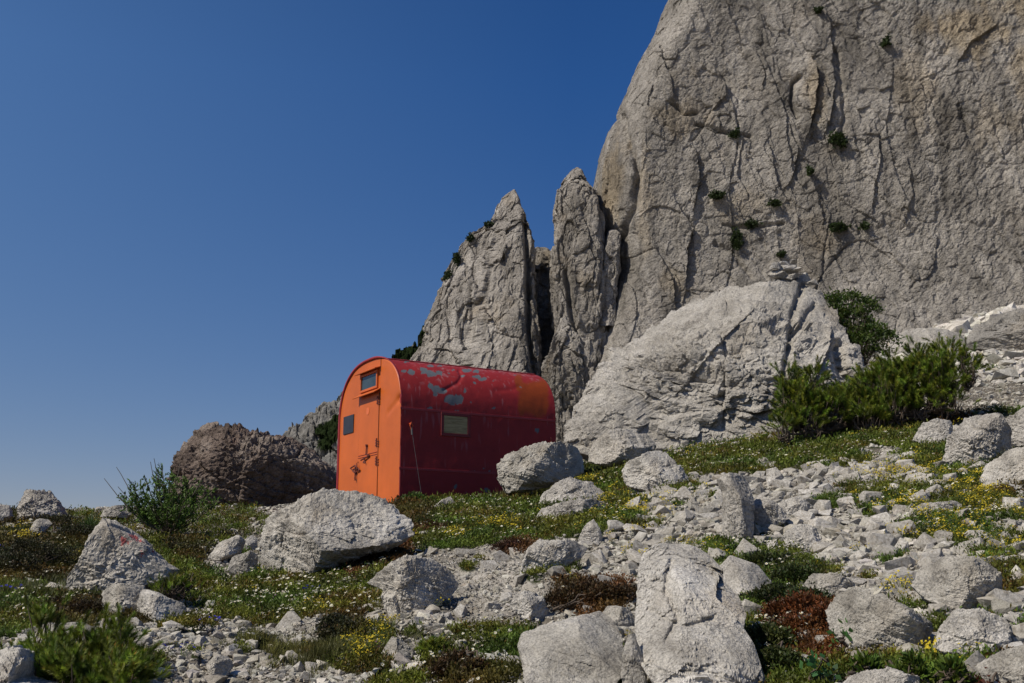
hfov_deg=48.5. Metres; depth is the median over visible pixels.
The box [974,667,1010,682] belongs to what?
heath cushion
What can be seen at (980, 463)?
loose rock
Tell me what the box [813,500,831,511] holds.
loose rock
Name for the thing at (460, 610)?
loose rock
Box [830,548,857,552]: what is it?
loose rock
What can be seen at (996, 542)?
loose rock
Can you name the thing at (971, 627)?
boulder
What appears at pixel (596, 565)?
loose rock
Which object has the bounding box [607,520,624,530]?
loose rock
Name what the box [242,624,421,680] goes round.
grass tuft
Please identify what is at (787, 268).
cairn stone
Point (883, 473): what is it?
loose rock
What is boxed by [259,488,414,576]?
boulder
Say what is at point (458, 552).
loose rock
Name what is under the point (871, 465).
loose rock
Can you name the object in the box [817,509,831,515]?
loose rock
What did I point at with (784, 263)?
cairn stone
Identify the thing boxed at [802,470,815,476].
loose rock
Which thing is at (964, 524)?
yellow flower
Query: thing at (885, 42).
ledge shrub
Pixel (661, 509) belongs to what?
loose rock
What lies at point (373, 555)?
heath cushion
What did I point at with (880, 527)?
loose rock
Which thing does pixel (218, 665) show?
boulder
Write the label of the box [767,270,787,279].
cairn stone
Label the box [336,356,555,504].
bivouac hut
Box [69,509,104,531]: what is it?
grass tuft
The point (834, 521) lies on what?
loose rock
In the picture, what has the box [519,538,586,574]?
boulder
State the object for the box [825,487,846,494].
loose rock
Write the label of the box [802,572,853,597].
boulder
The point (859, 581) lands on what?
loose rock
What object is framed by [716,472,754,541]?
boulder
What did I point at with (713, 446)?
grass tuft
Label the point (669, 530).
loose rock
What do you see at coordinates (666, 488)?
loose rock
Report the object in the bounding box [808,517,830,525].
loose rock
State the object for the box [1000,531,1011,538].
loose rock
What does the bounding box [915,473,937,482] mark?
loose rock
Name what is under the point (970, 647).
yellow flower
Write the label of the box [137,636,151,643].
loose rock
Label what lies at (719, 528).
loose rock
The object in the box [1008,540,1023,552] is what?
loose rock
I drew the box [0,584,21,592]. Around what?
blue gentian
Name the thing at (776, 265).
cairn stone
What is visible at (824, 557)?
loose rock
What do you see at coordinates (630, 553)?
loose rock
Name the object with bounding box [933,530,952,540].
loose rock
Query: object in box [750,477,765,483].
loose rock
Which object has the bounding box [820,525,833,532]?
loose rock
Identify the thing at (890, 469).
yellow flower drift
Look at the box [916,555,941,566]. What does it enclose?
loose rock
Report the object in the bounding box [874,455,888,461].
loose rock
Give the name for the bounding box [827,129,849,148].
ledge shrub
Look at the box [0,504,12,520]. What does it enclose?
boulder
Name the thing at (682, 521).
loose rock
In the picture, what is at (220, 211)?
sky
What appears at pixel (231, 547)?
boulder
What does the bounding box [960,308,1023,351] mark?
boulder
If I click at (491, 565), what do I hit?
loose rock
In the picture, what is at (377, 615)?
loose rock
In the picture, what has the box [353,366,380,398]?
upper window
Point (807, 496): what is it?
loose rock
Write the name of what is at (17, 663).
boulder
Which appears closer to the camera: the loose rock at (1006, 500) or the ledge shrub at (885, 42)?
the loose rock at (1006, 500)
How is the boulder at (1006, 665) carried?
on the ground at (526, 578)
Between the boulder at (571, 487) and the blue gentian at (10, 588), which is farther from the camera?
the boulder at (571, 487)
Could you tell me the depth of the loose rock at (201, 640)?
7.76 m
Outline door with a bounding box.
[357,392,379,495]
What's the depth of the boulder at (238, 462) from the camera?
21.20 m
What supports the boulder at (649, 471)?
on the ground at (526, 578)
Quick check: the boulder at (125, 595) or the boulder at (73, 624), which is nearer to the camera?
the boulder at (73, 624)
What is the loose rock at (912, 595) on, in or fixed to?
on the ground at (526, 578)
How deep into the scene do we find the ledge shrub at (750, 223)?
221.51 m
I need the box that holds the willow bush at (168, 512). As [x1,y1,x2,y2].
[104,459,221,533]
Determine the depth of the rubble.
8.15 m
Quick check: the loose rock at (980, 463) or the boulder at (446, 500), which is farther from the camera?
the boulder at (446, 500)
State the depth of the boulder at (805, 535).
8.50 m
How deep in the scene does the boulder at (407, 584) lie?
8.08 m
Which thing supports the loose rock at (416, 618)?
on the ground at (526, 578)
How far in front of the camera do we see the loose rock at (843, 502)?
10.26 m
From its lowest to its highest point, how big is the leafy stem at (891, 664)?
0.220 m
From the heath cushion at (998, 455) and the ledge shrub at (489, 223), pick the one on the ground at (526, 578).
the heath cushion at (998, 455)
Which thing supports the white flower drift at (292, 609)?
on the ground at (526, 578)
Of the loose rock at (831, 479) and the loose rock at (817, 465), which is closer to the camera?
the loose rock at (831, 479)
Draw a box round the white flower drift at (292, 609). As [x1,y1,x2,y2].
[3,416,1023,616]
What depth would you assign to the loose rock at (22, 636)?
7.74 m
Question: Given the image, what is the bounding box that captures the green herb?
[401,490,434,500]
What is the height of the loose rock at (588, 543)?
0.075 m
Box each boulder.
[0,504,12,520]
[0,645,56,682]
[17,489,67,519]
[30,518,51,534]
[36,622,91,633]
[65,517,179,592]
[100,505,130,518]
[101,583,144,613]
[137,589,186,621]
[167,421,336,506]
[206,655,233,675]
[208,535,245,560]
[227,550,257,574]
[244,535,257,549]
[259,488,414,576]
[368,554,458,617]
[382,636,415,659]
[435,496,453,505]
[496,441,583,494]
[509,591,548,621]
[517,611,622,682]
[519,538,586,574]
[536,498,605,516]
[539,477,604,503]
[563,277,878,459]
[578,519,602,542]
[588,428,655,466]
[602,606,634,626]
[620,633,647,682]
[622,450,688,491]
[635,543,764,682]
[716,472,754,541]
[720,555,771,594]
[753,495,786,526]
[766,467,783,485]
[779,496,811,516]
[783,524,821,551]
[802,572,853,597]
[825,586,933,655]
[843,666,919,682]
[889,327,963,355]
[908,500,961,515]
[911,555,1002,609]
[912,418,952,442]
[926,484,943,495]
[933,608,1013,657]
[942,413,1011,464]
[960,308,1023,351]
[974,644,1023,682]
[979,447,1023,483]
[1003,520,1019,530]
[1005,407,1023,446]
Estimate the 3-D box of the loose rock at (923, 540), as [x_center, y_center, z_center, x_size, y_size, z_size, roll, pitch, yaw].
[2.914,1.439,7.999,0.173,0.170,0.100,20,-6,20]
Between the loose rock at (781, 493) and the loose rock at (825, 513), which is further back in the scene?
the loose rock at (781, 493)
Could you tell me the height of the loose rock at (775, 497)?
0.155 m
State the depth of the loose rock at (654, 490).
13.34 m
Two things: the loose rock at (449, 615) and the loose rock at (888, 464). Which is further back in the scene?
the loose rock at (888, 464)
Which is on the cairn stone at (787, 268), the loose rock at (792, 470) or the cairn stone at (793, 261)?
the cairn stone at (793, 261)
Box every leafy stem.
[845,649,883,678]
[885,660,910,673]
[894,647,935,682]
[932,651,975,682]
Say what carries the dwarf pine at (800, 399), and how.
on the ground at (526, 578)
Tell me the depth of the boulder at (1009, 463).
10.36 m
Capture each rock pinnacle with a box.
[410,189,542,376]
[547,167,607,380]
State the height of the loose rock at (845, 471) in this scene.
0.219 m
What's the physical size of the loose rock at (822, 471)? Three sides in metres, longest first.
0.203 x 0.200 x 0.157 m
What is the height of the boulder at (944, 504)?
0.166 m
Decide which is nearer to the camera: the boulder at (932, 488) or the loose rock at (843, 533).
the loose rock at (843, 533)
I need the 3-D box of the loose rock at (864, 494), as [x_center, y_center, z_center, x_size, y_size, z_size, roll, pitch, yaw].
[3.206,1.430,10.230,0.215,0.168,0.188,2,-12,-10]
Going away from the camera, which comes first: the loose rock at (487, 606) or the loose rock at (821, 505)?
the loose rock at (487, 606)
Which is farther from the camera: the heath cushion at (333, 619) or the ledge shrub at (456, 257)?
the ledge shrub at (456, 257)
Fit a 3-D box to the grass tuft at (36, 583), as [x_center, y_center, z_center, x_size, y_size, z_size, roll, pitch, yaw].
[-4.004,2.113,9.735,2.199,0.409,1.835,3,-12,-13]
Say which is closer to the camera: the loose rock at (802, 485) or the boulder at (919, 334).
the loose rock at (802, 485)
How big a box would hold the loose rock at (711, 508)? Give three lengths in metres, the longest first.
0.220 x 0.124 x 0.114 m
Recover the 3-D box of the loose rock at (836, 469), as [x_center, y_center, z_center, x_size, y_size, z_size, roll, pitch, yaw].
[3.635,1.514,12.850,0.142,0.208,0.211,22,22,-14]
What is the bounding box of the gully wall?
[535,247,552,361]
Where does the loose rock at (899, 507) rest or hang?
on the ground at (526, 578)
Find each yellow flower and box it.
[894,577,908,587]
[898,525,908,537]
[917,508,925,519]
[925,638,943,655]
[958,642,980,655]
[960,520,974,529]
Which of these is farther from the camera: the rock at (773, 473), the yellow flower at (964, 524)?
the rock at (773, 473)
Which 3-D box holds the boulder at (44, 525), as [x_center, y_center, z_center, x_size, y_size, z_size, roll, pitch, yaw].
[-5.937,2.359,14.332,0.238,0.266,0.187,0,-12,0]
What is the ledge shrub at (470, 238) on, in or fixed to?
on the rock pinnacle at (483, 313)
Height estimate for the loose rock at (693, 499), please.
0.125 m
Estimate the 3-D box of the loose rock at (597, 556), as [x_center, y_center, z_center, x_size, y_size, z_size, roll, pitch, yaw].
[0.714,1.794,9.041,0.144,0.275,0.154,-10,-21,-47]
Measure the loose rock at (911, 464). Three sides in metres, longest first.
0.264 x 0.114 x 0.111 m
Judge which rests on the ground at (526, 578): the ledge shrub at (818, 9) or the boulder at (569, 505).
the boulder at (569, 505)
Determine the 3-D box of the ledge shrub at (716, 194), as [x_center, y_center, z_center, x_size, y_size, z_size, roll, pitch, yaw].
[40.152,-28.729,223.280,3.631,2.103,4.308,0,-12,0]
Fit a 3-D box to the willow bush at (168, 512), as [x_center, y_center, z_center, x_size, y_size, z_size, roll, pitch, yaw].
[-4.356,1.977,14.507,1.481,0.982,1.057,-11,-16,41]
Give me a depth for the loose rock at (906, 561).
7.38 m
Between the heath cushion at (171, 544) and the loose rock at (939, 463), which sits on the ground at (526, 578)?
the loose rock at (939, 463)
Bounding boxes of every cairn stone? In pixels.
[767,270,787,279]
[769,262,780,268]
[779,261,788,264]
[779,265,798,273]
[785,273,802,279]
[790,259,796,263]
[790,267,801,270]
[799,272,810,282]
[806,279,818,284]
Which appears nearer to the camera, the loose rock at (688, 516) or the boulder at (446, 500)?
the loose rock at (688, 516)
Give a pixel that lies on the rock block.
(611, 261)
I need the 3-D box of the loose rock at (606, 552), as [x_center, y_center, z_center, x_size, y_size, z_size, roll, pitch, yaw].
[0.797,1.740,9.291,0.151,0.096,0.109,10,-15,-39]
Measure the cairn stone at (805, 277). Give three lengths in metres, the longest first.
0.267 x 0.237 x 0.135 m
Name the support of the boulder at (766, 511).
on the ground at (526, 578)
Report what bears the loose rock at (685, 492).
on the ground at (526, 578)
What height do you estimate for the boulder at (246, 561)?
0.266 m
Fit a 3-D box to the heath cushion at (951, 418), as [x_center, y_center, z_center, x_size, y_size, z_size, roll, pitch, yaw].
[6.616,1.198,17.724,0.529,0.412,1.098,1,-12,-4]
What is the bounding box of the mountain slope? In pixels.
[282,325,424,472]
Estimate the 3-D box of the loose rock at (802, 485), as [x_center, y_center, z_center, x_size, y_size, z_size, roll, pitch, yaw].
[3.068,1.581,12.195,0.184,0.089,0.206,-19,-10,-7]
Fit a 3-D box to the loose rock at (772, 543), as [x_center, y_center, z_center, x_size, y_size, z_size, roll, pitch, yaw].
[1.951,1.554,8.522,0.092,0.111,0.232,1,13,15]
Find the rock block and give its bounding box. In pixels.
[599,229,620,325]
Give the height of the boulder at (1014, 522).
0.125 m
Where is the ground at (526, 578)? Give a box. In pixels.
[0,350,1023,682]
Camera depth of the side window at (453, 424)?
16.55 m
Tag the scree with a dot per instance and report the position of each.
(1009, 371)
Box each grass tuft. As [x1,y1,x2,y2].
[0,568,158,600]
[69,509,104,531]
[198,627,313,648]
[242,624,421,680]
[243,636,321,663]
[664,432,779,453]
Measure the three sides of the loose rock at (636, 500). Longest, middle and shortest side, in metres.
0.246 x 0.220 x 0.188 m
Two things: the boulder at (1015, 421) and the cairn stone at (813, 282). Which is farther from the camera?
the cairn stone at (813, 282)
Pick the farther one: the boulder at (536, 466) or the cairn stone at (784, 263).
the cairn stone at (784, 263)
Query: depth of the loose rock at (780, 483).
12.49 m
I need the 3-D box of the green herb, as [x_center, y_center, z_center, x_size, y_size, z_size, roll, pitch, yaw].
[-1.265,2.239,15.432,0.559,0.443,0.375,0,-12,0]
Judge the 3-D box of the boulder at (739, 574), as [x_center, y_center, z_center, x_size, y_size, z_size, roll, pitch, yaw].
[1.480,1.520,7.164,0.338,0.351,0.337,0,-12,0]
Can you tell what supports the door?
in the bivouac hut
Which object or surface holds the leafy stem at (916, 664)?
on the ground at (526, 578)
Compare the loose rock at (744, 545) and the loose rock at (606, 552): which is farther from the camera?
the loose rock at (606, 552)
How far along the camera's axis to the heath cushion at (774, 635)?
5.74 m
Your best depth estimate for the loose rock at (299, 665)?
6.86 m
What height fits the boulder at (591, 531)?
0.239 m
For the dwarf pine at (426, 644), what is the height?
0.359 m
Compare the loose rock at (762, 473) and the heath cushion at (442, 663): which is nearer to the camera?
the heath cushion at (442, 663)
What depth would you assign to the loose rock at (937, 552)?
7.57 m
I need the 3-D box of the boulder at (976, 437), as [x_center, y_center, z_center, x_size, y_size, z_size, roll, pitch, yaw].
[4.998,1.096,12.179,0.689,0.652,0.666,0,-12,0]
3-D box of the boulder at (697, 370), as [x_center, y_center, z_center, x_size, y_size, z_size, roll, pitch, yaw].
[3.858,0.627,21.765,5.949,4.432,4.476,0,-12,0]
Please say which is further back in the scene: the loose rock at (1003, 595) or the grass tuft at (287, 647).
the grass tuft at (287, 647)
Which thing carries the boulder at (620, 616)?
on the ground at (526, 578)
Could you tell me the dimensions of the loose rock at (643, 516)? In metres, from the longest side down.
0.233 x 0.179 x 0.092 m
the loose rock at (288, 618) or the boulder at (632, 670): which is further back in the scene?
the loose rock at (288, 618)
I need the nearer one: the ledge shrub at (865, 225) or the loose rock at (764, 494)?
the loose rock at (764, 494)
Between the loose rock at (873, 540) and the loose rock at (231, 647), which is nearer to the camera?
the loose rock at (231, 647)
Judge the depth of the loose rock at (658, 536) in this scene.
9.75 m
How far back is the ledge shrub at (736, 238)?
221.15 m
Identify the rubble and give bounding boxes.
[0,358,1023,682]
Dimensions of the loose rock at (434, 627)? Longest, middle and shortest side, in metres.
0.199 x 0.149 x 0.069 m
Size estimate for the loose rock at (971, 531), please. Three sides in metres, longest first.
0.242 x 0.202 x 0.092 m
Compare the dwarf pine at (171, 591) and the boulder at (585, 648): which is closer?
the boulder at (585, 648)
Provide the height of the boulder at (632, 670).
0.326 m
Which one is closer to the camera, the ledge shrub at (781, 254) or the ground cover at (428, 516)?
the ground cover at (428, 516)
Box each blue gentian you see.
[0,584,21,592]
[162,641,195,654]
[199,615,219,627]
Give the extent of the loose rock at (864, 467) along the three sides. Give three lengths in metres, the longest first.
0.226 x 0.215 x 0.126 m
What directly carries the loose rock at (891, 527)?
on the ground at (526, 578)
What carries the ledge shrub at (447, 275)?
on the rock pinnacle at (483, 313)
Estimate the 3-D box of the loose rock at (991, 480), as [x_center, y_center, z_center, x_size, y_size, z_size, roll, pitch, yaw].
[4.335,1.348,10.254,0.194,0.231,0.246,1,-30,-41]
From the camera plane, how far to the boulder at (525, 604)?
7.38 m
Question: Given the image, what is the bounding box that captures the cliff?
[593,0,1023,362]
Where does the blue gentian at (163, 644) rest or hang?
on the ground at (526, 578)
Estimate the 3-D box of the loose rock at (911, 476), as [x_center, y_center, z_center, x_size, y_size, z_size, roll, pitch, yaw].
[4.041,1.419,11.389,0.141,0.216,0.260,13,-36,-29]
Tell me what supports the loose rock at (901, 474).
on the ground at (526, 578)
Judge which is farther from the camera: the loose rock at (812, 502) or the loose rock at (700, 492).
the loose rock at (700, 492)
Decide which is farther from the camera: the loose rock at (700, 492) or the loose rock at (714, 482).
the loose rock at (714, 482)
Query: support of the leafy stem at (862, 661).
on the ground at (526, 578)
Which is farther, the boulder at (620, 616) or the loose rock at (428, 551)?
the loose rock at (428, 551)
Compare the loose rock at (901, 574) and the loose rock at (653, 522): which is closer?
the loose rock at (901, 574)
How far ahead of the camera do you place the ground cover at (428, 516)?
10.01 m
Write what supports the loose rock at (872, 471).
on the ground at (526, 578)
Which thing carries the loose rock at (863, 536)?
on the ground at (526, 578)
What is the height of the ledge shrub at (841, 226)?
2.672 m
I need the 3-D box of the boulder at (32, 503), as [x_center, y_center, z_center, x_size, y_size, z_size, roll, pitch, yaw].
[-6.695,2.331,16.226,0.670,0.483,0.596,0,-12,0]
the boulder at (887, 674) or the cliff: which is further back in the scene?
the cliff
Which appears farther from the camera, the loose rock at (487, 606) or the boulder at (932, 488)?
the boulder at (932, 488)
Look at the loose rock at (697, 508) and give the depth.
11.42 m
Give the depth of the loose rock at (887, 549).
7.72 m
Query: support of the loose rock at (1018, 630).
on the ground at (526, 578)
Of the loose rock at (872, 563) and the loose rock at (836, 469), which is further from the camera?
the loose rock at (836, 469)
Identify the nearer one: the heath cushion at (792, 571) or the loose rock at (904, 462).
the heath cushion at (792, 571)
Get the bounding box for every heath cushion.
[0,536,79,571]
[28,591,104,614]
[34,514,96,535]
[164,540,196,550]
[310,609,363,640]
[330,546,404,569]
[423,641,491,678]
[489,538,527,552]
[544,576,637,615]
[719,538,820,582]
[738,576,833,604]
[744,621,803,673]
[757,588,830,636]
[927,412,963,423]
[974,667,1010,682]
[981,444,1023,471]
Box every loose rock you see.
[17,634,35,638]
[47,582,63,589]
[130,617,143,626]
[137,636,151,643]
[192,636,208,646]
[222,644,240,652]
[275,611,300,631]
[289,661,304,671]
[299,671,315,681]
[305,662,319,670]
[366,612,383,620]
[413,616,423,624]
[424,548,437,556]
[425,624,453,634]
[432,612,452,619]
[453,548,475,556]
[454,604,467,617]
[480,560,497,572]
[484,603,500,610]
[491,550,509,561]
[499,592,512,602]
[509,547,521,556]
[514,574,527,587]
[578,540,592,545]
[586,549,606,565]
[590,564,600,567]
[597,575,616,581]
[602,549,612,557]
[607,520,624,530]
[622,562,637,570]
[623,523,646,532]
[626,496,642,507]
[626,548,642,558]
[630,533,652,542]
[633,539,648,551]
[637,514,653,519]
[645,521,659,527]
[651,485,669,492]
[652,534,669,539]
[653,499,672,506]
[653,505,670,514]
[655,526,674,533]
[657,489,674,498]
[663,486,676,492]
[674,486,695,499]
[676,518,686,525]
[683,508,694,521]
[685,497,696,502]
[687,504,701,512]
[694,489,708,496]
[694,513,718,518]
[699,478,713,483]
[699,505,718,513]
[706,497,721,506]
[707,480,718,486]
[713,489,721,497]
[716,524,721,532]
[734,538,758,555]
[743,475,756,482]
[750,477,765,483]
[750,482,763,488]
[752,486,766,494]
[753,471,764,476]
[753,492,768,499]
[754,536,771,544]
[767,535,783,542]
[767,539,778,548]
[769,494,779,499]
[771,479,790,487]
[772,491,784,496]
[783,468,798,472]
[792,483,805,489]
[793,510,815,519]
[797,476,812,483]
[798,488,820,494]
[800,464,810,470]
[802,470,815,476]
[802,494,815,498]
[805,498,816,505]
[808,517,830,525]
[809,481,819,488]
[810,541,832,553]
[811,462,825,468]
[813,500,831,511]
[814,635,829,643]
[816,467,828,476]
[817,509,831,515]
[818,483,832,490]
[818,516,840,525]
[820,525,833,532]
[821,553,835,561]
[823,477,834,482]
[825,466,841,476]
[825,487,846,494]
[829,462,838,469]
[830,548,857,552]
[836,496,854,508]
[836,529,850,536]
[836,534,849,542]
[840,468,854,474]
[840,566,854,572]
[842,541,850,546]
[842,570,851,577]
[843,471,861,481]
[846,519,860,524]
[846,577,867,585]
[848,461,861,466]
[848,509,862,515]
[849,550,868,560]
[856,463,870,473]
[858,491,882,505]
[859,517,883,523]
[859,530,888,543]
[862,468,876,475]
[862,475,875,482]
[865,519,880,530]
[865,560,877,565]
[866,533,895,548]
[867,462,878,468]
[867,578,880,583]
[870,512,893,522]
[870,525,885,530]
[870,545,899,559]
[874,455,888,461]
[878,461,894,467]
[878,470,893,477]
[882,567,909,577]
[885,556,915,570]
[886,520,916,534]
[890,456,901,463]
[892,473,907,479]
[892,504,905,511]
[894,538,908,550]
[894,571,915,587]
[895,459,914,468]
[901,451,915,456]
[903,591,916,599]
[904,472,924,481]
[908,462,916,468]
[909,489,929,501]
[913,532,937,549]
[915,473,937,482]
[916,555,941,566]
[917,548,943,558]
[933,461,945,467]
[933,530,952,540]
[940,541,954,546]
[943,473,958,482]
[954,508,967,516]
[956,537,985,555]
[963,650,985,682]
[964,530,991,539]
[968,461,987,467]
[982,476,998,486]
[985,588,1023,601]
[986,539,1006,550]
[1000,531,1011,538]
[1002,497,1023,509]
[1004,483,1022,489]
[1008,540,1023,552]
[1012,623,1023,637]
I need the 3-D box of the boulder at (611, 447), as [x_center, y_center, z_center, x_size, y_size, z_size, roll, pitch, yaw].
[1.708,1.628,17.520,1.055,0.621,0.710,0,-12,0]
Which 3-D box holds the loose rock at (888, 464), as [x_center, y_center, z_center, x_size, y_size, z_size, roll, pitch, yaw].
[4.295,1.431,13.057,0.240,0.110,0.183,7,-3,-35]
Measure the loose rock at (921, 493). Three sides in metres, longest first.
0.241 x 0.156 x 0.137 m
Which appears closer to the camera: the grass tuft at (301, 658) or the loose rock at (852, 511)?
the grass tuft at (301, 658)
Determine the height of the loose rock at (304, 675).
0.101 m
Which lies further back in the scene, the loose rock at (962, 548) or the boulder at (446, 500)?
the boulder at (446, 500)
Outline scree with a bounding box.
[863,302,1023,386]
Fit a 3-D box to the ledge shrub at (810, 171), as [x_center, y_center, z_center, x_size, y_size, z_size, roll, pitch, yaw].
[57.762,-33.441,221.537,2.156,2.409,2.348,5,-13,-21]
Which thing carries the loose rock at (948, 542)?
on the ground at (526, 578)
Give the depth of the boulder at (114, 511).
16.04 m
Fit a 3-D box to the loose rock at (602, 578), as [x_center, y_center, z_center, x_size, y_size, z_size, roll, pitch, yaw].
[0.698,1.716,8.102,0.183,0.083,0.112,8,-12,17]
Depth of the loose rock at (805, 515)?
9.84 m
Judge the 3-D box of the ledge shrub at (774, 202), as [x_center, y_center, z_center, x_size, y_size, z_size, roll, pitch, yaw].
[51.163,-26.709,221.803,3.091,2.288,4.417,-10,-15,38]
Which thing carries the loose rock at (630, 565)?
on the ground at (526, 578)
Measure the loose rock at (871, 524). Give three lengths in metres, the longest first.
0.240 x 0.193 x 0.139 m
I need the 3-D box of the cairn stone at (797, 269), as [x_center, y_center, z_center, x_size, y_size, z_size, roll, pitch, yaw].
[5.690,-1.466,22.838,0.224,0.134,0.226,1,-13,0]
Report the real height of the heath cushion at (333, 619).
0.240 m
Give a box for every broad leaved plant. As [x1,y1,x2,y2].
[799,649,841,681]
[826,618,852,649]
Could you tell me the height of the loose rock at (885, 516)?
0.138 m
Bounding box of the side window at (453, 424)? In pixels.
[441,412,469,437]
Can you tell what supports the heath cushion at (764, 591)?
on the ground at (526, 578)
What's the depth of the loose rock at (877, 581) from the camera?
7.00 m
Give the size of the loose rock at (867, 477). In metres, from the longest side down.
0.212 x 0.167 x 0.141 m
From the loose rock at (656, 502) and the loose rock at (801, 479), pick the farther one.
the loose rock at (801, 479)
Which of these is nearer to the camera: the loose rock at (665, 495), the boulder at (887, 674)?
the boulder at (887, 674)
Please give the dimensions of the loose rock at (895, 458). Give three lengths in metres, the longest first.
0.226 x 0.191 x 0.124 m
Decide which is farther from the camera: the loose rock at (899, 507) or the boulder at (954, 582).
the loose rock at (899, 507)
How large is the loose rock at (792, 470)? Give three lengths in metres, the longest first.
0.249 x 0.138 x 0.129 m
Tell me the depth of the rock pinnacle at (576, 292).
224.28 m
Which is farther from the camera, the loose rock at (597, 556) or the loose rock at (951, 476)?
the loose rock at (951, 476)
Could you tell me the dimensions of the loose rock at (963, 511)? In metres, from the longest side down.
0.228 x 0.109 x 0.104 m
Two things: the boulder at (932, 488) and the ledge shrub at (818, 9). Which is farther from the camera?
the ledge shrub at (818, 9)
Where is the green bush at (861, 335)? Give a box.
[823,286,904,367]
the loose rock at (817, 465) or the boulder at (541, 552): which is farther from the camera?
the loose rock at (817, 465)
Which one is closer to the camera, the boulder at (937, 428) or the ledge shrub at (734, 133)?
the boulder at (937, 428)
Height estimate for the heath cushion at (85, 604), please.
0.320 m
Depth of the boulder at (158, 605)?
8.52 m
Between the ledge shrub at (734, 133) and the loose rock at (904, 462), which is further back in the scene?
the ledge shrub at (734, 133)
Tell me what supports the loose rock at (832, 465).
on the ground at (526, 578)
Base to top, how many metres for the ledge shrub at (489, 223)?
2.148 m
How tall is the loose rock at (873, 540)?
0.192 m
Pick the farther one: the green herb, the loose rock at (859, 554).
the green herb
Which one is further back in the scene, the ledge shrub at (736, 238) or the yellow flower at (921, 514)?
the ledge shrub at (736, 238)
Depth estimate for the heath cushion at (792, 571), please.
7.83 m
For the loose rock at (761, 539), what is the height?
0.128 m
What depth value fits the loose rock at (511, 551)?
10.22 m
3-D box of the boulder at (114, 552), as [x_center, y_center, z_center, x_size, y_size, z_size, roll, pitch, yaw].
[-3.334,1.892,9.773,0.897,0.746,0.656,0,-12,0]
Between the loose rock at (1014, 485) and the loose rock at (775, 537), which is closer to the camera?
the loose rock at (775, 537)
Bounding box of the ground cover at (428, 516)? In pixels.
[0,362,1023,682]
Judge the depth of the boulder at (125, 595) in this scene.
8.65 m
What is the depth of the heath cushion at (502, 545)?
10.47 m
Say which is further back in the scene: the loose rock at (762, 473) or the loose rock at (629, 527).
the loose rock at (762, 473)
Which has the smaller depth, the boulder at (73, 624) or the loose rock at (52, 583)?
the boulder at (73, 624)
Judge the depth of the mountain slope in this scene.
418.53 m
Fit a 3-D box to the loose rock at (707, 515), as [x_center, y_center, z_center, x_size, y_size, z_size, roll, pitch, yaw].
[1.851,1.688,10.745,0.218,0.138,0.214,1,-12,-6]
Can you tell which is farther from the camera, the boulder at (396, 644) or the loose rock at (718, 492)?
the loose rock at (718, 492)
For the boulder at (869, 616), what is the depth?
5.54 m
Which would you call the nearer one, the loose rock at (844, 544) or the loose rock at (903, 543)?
the loose rock at (903, 543)
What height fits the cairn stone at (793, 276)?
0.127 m
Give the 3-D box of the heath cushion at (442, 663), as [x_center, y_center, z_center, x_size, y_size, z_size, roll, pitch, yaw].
[-0.272,1.814,6.224,0.442,0.339,0.391,-4,-13,16]
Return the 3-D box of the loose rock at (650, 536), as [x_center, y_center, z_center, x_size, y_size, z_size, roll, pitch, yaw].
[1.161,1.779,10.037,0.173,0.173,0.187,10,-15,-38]
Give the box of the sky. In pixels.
[0,0,667,509]
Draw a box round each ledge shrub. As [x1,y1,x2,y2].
[442,270,452,280]
[452,252,460,265]
[465,232,474,242]
[483,220,493,227]
[708,189,726,199]
[727,127,739,139]
[730,226,745,252]
[741,218,762,228]
[766,198,781,206]
[775,249,786,257]
[805,164,814,175]
[812,6,824,13]
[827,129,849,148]
[828,220,851,232]
[857,221,869,230]
[879,32,891,47]
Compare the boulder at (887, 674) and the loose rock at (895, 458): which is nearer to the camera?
the boulder at (887, 674)
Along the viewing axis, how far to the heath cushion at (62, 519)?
14.29 m
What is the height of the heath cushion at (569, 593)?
0.340 m
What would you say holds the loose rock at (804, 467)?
on the ground at (526, 578)
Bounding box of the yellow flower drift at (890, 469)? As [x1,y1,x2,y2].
[2,413,1009,593]
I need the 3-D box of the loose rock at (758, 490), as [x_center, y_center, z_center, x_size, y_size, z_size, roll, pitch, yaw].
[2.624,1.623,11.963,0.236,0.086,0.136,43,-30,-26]
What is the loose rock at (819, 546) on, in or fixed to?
on the ground at (526, 578)
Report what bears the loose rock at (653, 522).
on the ground at (526, 578)
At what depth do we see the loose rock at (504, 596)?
8.10 m
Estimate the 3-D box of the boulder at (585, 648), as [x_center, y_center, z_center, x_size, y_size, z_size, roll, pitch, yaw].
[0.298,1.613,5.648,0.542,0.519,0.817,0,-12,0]
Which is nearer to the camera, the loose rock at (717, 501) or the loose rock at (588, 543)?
the loose rock at (588, 543)
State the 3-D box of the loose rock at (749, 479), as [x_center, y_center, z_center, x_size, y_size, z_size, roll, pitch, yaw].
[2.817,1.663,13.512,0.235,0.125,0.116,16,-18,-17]
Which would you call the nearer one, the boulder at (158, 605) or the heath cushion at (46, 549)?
the boulder at (158, 605)
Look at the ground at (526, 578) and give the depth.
8.93 m
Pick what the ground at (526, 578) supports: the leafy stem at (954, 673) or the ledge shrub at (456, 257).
the leafy stem at (954, 673)
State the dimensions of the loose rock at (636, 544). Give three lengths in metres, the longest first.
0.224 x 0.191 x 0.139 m
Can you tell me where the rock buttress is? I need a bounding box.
[541,318,589,442]
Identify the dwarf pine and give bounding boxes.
[0,590,172,682]
[146,568,209,600]
[415,632,449,654]
[758,329,988,445]
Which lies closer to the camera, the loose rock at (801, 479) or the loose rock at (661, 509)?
the loose rock at (661, 509)
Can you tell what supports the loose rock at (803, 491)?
on the ground at (526, 578)
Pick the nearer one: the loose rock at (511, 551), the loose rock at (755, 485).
the loose rock at (511, 551)
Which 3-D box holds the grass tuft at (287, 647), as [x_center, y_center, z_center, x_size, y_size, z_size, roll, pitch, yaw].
[-1.467,1.995,7.354,0.528,0.194,0.487,7,-14,-29]

